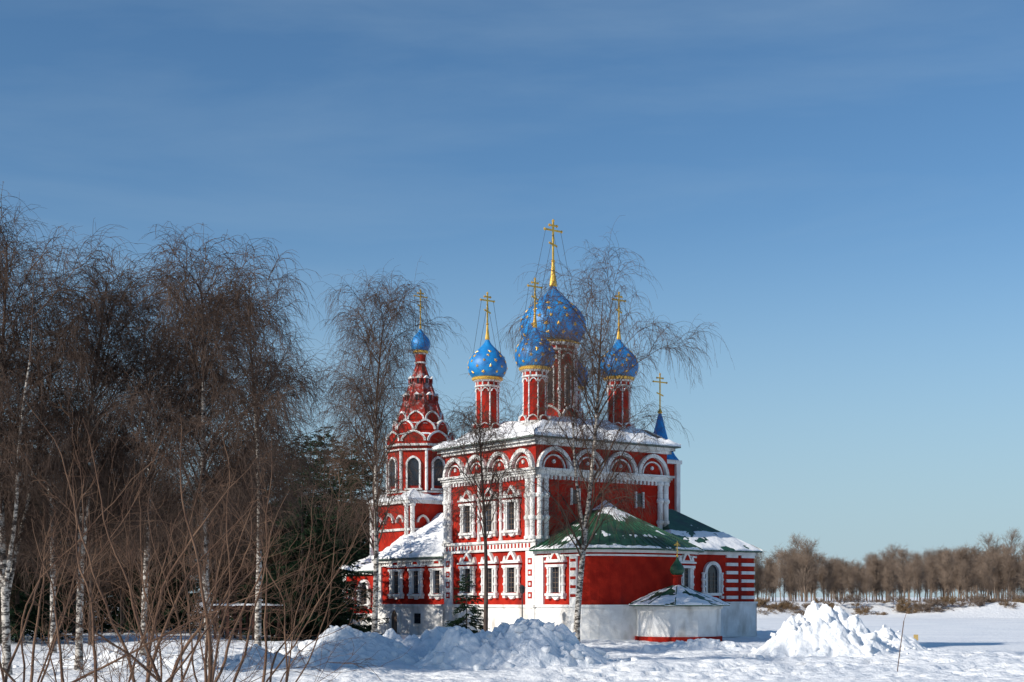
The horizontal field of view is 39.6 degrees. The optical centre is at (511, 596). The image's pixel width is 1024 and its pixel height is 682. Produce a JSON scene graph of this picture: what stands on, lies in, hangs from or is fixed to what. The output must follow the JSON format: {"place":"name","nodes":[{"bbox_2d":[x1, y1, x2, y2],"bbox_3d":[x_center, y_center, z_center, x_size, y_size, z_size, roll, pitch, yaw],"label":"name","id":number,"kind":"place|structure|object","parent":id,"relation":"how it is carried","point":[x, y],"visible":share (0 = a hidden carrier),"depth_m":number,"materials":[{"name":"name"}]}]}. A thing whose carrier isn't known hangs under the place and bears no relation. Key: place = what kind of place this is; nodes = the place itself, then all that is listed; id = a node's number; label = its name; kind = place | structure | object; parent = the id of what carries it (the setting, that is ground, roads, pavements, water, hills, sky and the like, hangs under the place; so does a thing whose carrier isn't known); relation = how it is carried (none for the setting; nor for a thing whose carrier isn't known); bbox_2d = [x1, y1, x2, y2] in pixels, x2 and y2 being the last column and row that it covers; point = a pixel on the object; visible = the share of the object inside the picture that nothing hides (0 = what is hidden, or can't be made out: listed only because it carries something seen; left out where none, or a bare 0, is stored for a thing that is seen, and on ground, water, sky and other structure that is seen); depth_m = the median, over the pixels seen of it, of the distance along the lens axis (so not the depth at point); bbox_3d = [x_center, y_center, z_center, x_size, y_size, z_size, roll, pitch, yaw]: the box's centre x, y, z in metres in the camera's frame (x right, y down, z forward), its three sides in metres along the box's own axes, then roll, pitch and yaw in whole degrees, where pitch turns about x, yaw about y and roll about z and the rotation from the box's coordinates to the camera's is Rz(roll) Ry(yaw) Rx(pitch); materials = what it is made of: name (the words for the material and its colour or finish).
{"place":"outdoors","nodes":[
{"label":"outdoors","id":0,"kind":"place"},
{"bbox_2d":[0,597,1023,681],"bbox_3d":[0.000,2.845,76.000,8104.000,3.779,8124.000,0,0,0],"label":"snow ground","id":1,"kind":"structure","parent":0,"point":[973,642],"depth_m":63.22,"materials":[{"name":"white snow"}]},
{"bbox_2d":[4,420,57,640],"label":"spruce tree","id":2,"kind":"object","parent":1,"relation":"on","point":[31,598],"visible":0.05,"depth_m":100.40,"materials":[{"name":"green plant"}]},
{"bbox_2d":[0,419,83,643],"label":"spruce tree","id":3,"kind":"object","parent":1,"relation":"on","point":[19,607],"visible":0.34,"depth_m":94.61,"materials":[{"name":"green plant"}]},
{"bbox_2d":[9,482,107,632],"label":"spruce tree","id":4,"kind":"object","parent":1,"relation":"on","point":[69,628],"visible":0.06,"depth_m":119.66,"materials":[{"name":"green plant"}]},
{"bbox_2d":[2,302,135,652],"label":"birch tree","id":5,"kind":"object","parent":1,"relation":"on","point":[53,621],"visible":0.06,"depth_m":77.87,"materials":[{"name":"brown plant"}]},
{"bbox_2d":[0,181,146,674],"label":"birch tree","id":6,"kind":"object","parent":1,"relation":"on","point":[13,432],"visible":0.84,"depth_m":53.82,"materials":[{"name":"brown plant"}]},
{"bbox_2d":[0,374,191,681],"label":"bare shrub","id":7,"kind":"object","parent":1,"relation":"on","point":[54,635],"visible":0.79,"depth_m":36.13,"materials":[{"name":"brown plant"}]},
{"bbox_2d":[13,649,183,669],"bbox_3d":[-17.480,2.989,62.000,9.660,1.454,5.880,0,0,0],"label":"snow pile","id":8,"kind":"object","parent":1,"relation":"on","point":[100,656],"visible":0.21,"depth_m":60.89,"materials":[{"name":"white snow"}]},
{"bbox_2d":[60,519,141,632],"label":"spruce tree","id":9,"kind":"object","parent":1,"relation":"on","point":[106,626],"visible":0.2,"depth_m":123.49,"materials":[{"name":"green plant"}]},
{"bbox_2d":[0,234,207,670],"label":"birch tree","id":10,"kind":"object","parent":1,"relation":"on","point":[95,361],"visible":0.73,"depth_m":55.18,"materials":[{"name":"brown plant"}]},
{"bbox_2d":[29,274,234,655],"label":"birch tree","id":11,"kind":"object","parent":1,"relation":"on","point":[145,582],"visible":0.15,"depth_m":69.89,"materials":[{"name":"brown plant"}]},
{"bbox_2d":[3,397,287,681],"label":"bare shrub","id":12,"kind":"object","parent":1,"relation":"on","point":[148,675],"visible":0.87,"depth_m":32.01,"materials":[{"name":"brown plant"}]},
{"bbox_2d":[0,435,315,681],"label":"bare shrub","id":13,"kind":"object","parent":1,"relation":"on","point":[93,643],"visible":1,"depth_m":23.65,"materials":[{"name":"brown plant"}]},
{"bbox_2d":[113,486,203,633],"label":"spruce tree","id":14,"kind":"object","parent":1,"relation":"on","point":[127,627],"visible":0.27,"depth_m":117.41,"materials":[{"name":"green plant"}]},
{"bbox_2d":[4,499,344,681],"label":"bare shrub","id":15,"kind":"object","parent":1,"relation":"on","point":[77,678],"visible":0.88,"depth_m":25.49,"materials":[{"name":"brown plant"}]},
{"bbox_2d":[0,414,385,644],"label":"background woodland","id":16,"kind":"object","parent":1,"relation":"on","point":[123,616],"visible":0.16,"depth_m":104.58,"materials":[{"name":"brown plant"}]},
{"bbox_2d":[155,485,243,630],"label":"spruce tree","id":17,"kind":"object","parent":1,"relation":"on","point":[193,585],"visible":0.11,"depth_m":125.21,"materials":[{"name":"green plant"}]},
{"bbox_2d":[81,221,352,669],"bbox_3d":[-11.297,-5.651,55.239,9.794,17.980,10.088,0,0,0],"label":"birch tree","id":18,"kind":"object","parent":1,"relation":"on","point":[204,321],"visible":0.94,"depth_m":54.83,"materials":[{"name":"brown plant"}]},
{"bbox_2d":[32,404,410,681],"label":"bare shrub","id":19,"kind":"object","parent":1,"relation":"on","point":[209,663],"visible":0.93,"depth_m":26.67,"materials":[{"name":"brown plant"}]},
{"bbox_2d":[123,424,332,681],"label":"bare shrub","id":20,"kind":"object","parent":1,"relation":"on","point":[217,647],"visible":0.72,"depth_m":43.77,"materials":[{"name":"brown plant"}]},
{"bbox_2d":[210,603,283,639],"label":"wooden pergola","id":21,"kind":"object","parent":1,"relation":"on","point":[240,628],"visible":0.38,"depth_m":97.93,"materials":[{"name":"brown wood"}]},
{"bbox_2d":[199,504,295,631],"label":"spruce tree","id":22,"kind":"object","parent":1,"relation":"on","point":[231,618],"visible":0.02,"depth_m":117.38,"materials":[{"name":"green plant"}]},
{"bbox_2d":[146,249,352,646],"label":"birch tree","id":23,"kind":"object","parent":1,"relation":"on","point":[259,531],"visible":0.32,"depth_m":67.91,"materials":[{"name":"brown plant"}]},
{"bbox_2d":[164,644,357,671],"bbox_3d":[-10.826,2.742,60.000,8.457,1.545,5.880,0,0,0],"label":"snow pile","id":24,"kind":"object","parent":1,"relation":"on","point":[234,661],"visible":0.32,"depth_m":59.10,"materials":[{"name":"white snow"}]},
{"bbox_2d":[219,438,333,635],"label":"spruce tree","id":25,"kind":"object","parent":1,"relation":"on","point":[271,600],"visible":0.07,"depth_m":107.56,"materials":[{"name":"green plant"}]},
{"bbox_2d":[196,448,406,681],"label":"bare shrub","id":26,"kind":"object","parent":1,"relation":"on","point":[288,664],"visible":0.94,"depth_m":39.47,"materials":[{"name":"brown plant"}]},
{"bbox_2d":[236,434,369,640],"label":"spruce tree","id":27,"kind":"object","parent":1,"relation":"on","point":[302,533],"visible":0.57,"depth_m":99.68,"materials":[{"name":"green plant"}]},
{"bbox_2d":[251,436,379,635],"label":"spruce tree","id":28,"kind":"object","parent":1,"relation":"on","point":[349,596],"visible":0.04,"depth_m":111.83,"materials":[{"name":"green plant"}]},
{"bbox_2d":[261,425,389,639],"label":"spruce tree","id":29,"kind":"object","parent":1,"relation":"on","point":[362,628],"visible":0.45,"depth_m":102.43,"materials":[{"name":"green plant"}]},
{"bbox_2d":[286,434,369,565],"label":"spruce tree","id":30,"kind":"object","parent":1,"relation":"on","point":[317,549],"visible":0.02,"depth_m":133.89,"materials":[{"name":"green plant"}]},
{"bbox_2d":[316,445,369,622],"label":"spruce tree","id":31,"kind":"object","parent":1,"relation":"on","point":[363,546],"visible":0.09,"depth_m":127.63,"materials":[{"name":"green plant"}]},
{"bbox_2d":[269,625,421,666],"bbox_3d":[-7.487,2.452,64.000,9.240,2.413,6.300,0,0,0],"label":"snow pile","id":32,"kind":"object","parent":1,"relation":"on","point":[378,647],"visible":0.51,"depth_m":62.94,"materials":[{"name":"white snow"}]},
{"bbox_2d":[325,438,380,554],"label":"spruce tree","id":33,"kind":"object","parent":1,"relation":"on","point":[356,477],"depth_m":144.74,"materials":[{"name":"green plant"}]},
{"bbox_2d":[330,439,385,556],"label":"spruce tree","id":34,"kind":"object","parent":1,"relation":"on","point":[368,485],"visible":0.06,"depth_m":137.79,"materials":[{"name":"green plant"}]},
{"bbox_2d":[289,258,468,632],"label":"birch tree","id":35,"kind":"object","parent":1,"relation":"on","point":[379,395],"visible":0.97,"depth_m":85.54,"materials":[{"name":"brown plant"}]},
{"bbox_2d":[383,626,479,656],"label":"snow pile","id":36,"kind":"object","parent":1,"relation":"on","point":[424,643],"visible":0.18,"depth_m":65.20,"materials":[{"name":"white snow"}]},
{"bbox_2d":[444,574,489,633],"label":"spruce","id":37,"kind":"object","parent":1,"relation":"on","point":[473,610],"visible":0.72,"depth_m":92.88,"materials":[{"name":"green plant"}]},
{"bbox_2d":[414,373,539,631],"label":"birch tree","id":38,"kind":"object","parent":1,"relation":"on","point":[477,431],"visible":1,"depth_m":86.46,"materials":[{"name":"brown plant"}]},
{"bbox_2d":[404,617,640,670],"bbox_3d":[0.394,2.192,62.000,10.429,2.606,6.720,0,0,0],"label":"snow pile","id":39,"kind":"object","parent":1,"relation":"on","point":[521,641],"visible":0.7,"depth_m":60.62,"materials":[{"name":"white snow"}]},
{"bbox_2d":[519,585,525,616],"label":"street lamp","id":40,"kind":"object","parent":1,"relation":"on","point":[522,588],"visible":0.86,"depth_m":95.42,"materials":[{"name":"metal"}]},
{"bbox_2d":[342,219,761,641],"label":"orthodox church","id":41,"kind":"structure","parent":1,"relation":"on","point":[675,574],"depth_m":105.28,"materials":[{"name":"red paint"}]},
{"bbox_2d":[350,370,716,623],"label":"window glass","id":42,"kind":"structure","parent":41,"relation":"in","point":[712,569],"depth_m":106.71,"materials":[{"name":"glass"}]},
{"bbox_2d":[495,215,732,641],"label":"birch tree","id":43,"kind":"object","parent":1,"relation":"on","point":[584,525],"visible":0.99,"depth_m":88.56,"materials":[{"name":"brown plant"}]},
{"bbox_2d":[622,638,757,653],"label":"snow pile","id":44,"kind":"object","parent":1,"relation":"on","point":[702,644],"visible":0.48,"depth_m":79.28,"materials":[{"name":"white snow"}]},
{"bbox_2d":[741,600,916,658],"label":"snow pile","id":45,"kind":"object","parent":1,"relation":"on","point":[825,630],"visible":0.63,"depth_m":70.55,"materials":[{"name":"white snow"}]},
{"bbox_2d":[754,527,1023,602],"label":"distant treeline","id":46,"kind":"object","parent":1,"relation":"on","point":[996,570],"visible":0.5,"depth_m":326.85,"materials":[{"name":"brown plant"}]},
{"bbox_2d":[754,588,1023,615],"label":"riverside bushes","id":47,"kind":"object","parent":1,"relation":"on","point":[919,606],"visible":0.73,"depth_m":305.67,"materials":[{"name":"brown plant"}]},
{"bbox_2d":[897,612,906,671],"bbox_3d":[15.892,1.923,58.000,0.456,2.705,0.035,0,0,0],"label":"wooden stake","id":48,"kind":"object","parent":1,"relation":"on","point":[900,643],"visible":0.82,"depth_m":57.99,"materials":[{"name":"brown wood"}]},
{"bbox_2d":[874,625,931,649],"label":"snow pile","id":49,"kind":"object","parent":1,"relation":"on","point":[887,635],"visible":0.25,"depth_m":79.37,"materials":[{"name":"white snow"}]},
{"bbox_2d":[0,0,1023,596],"label":"sky","id":50,"kind":"structure","parent":0,"point":[836,187],"materials":[{"name":"blue"}]}
]}

